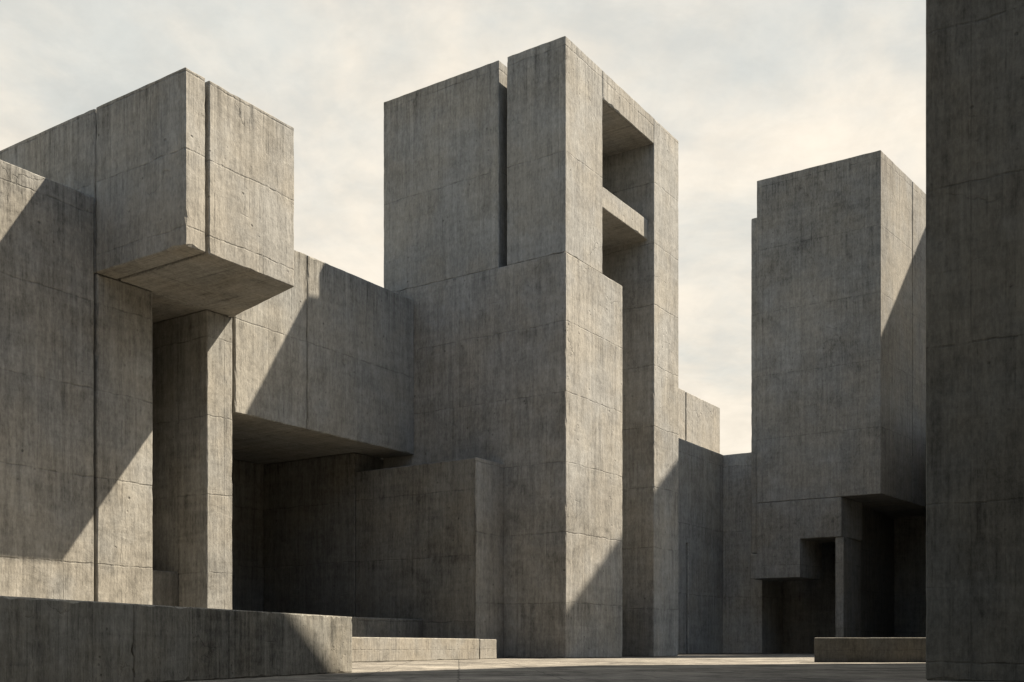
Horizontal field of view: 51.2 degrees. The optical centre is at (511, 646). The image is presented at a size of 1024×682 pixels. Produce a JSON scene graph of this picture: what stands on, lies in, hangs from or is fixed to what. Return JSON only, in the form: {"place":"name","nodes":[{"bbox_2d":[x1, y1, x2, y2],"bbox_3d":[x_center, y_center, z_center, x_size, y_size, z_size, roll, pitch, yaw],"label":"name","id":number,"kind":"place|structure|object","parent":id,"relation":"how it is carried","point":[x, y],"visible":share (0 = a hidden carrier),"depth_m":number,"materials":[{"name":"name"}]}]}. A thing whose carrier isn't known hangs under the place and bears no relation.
{"place":"outdoors","nodes":[
{"label":"outdoors","id":0,"kind":"place"},
{"bbox_2d":[0,160,152,604],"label":"concrete wall","id":1,"kind":"structure","parent":0,"point":[76,420],"depth_m":102.66,"materials":[{"name":"grey concrete"}]},
{"bbox_2d":[0,67,293,323],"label":"overhanging block","id":2,"kind":"structure","parent":1,"relation":"on","point":[184,177],"depth_m":103.61,"materials":[{"name":"concrete"}]},
{"bbox_2d":[152,570,177,605],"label":"block","id":3,"kind":"structure","parent":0,"point":[164,588],"depth_m":117.60,"materials":[{"name":"concrete"}]},
{"bbox_2d":[0,0,925,454],"label":"sky","id":4,"kind":"structure","parent":0,"point":[749,92],"materials":[{"name":"white"}]},
{"bbox_2d":[383,36,677,657],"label":"concrete tower","id":5,"kind":"structure","parent":0,"point":[531,233],"depth_m":141.15,"materials":[{"name":"grey concrete"}]},
{"bbox_2d":[180,653,991,681],"bbox_3d":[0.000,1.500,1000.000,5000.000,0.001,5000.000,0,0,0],"label":"ground","id":6,"kind":"structure","parent":0,"point":[757,667],"depth_m":66.29,"materials":[{"name":"grey concrete"}]},
{"bbox_2d":[0,596,351,681],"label":"parapet","id":7,"kind":"structure","parent":6,"relation":"on","point":[50,640],"depth_m":44.02,"materials":[{"name":"concrete"}]},
{"bbox_2d":[152,310,231,609],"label":"pillar","id":8,"kind":"structure","parent":6,"relation":"on","point":[192,452],"depth_m":118.57,"materials":[{"name":"concrete"}]},
{"bbox_2d":[232,459,263,611],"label":"recess wall","id":9,"kind":"structure","parent":6,"relation":"on","point":[247,536],"depth_m":151.80,"materials":[{"name":"concrete"}]},
{"bbox_2d":[231,250,413,464],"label":"bridge","id":10,"kind":"structure","parent":9,"relation":"on","point":[322,359],"depth_m":133.80,"materials":[{"name":"concrete"}]},
{"bbox_2d":[264,453,503,657],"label":"annex block","id":11,"kind":"structure","parent":6,"relation":"on","point":[353,535],"depth_m":141.17,"materials":[{"name":"concrete"}]},
{"bbox_2d":[351,617,422,637],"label":"platform","id":12,"kind":"structure","parent":6,"relation":"on","point":[385,627],"depth_m":132.07,"materials":[{"name":"concrete"}]},
{"bbox_2d":[352,637,496,661],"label":"bench","id":13,"kind":"object","parent":6,"relation":"on","point":[374,649],"visible":0.65,"depth_m":111.51,"materials":[{"name":"concrete"}]},
{"bbox_2d":[678,438,722,653],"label":"concrete wall","id":14,"kind":"structure","parent":6,"relation":"on","point":[700,550],"depth_m":219.47,"materials":[{"name":"grey concrete"}]},
{"bbox_2d":[723,452,782,652],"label":"concrete wall","id":15,"kind":"structure","parent":6,"relation":"on","point":[752,615],"depth_m":227.80,"materials":[{"name":"grey concrete"}]},
{"bbox_2d":[814,637,925,661],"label":"bench","id":16,"kind":"object","parent":6,"relation":"on","point":[869,649],"visible":0.66,"depth_m":99.85,"materials":[{"name":"concrete"}]},
{"bbox_2d":[678,388,719,453],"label":"distant block","id":17,"kind":"structure","parent":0,"point":[698,421],"depth_m":287.63,"materials":[{"name":"grey concrete"}]},
{"bbox_2d":[750,150,925,652],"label":"concrete tower","id":18,"kind":"structure","parent":0,"point":[838,398],"depth_m":208.95,"materials":[{"name":"grey concrete"}]},
{"bbox_2d":[926,0,1023,681],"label":"building","id":19,"kind":"structure","parent":0,"point":[974,340],"depth_m":45.87,"materials":[{"name":"concrete"}]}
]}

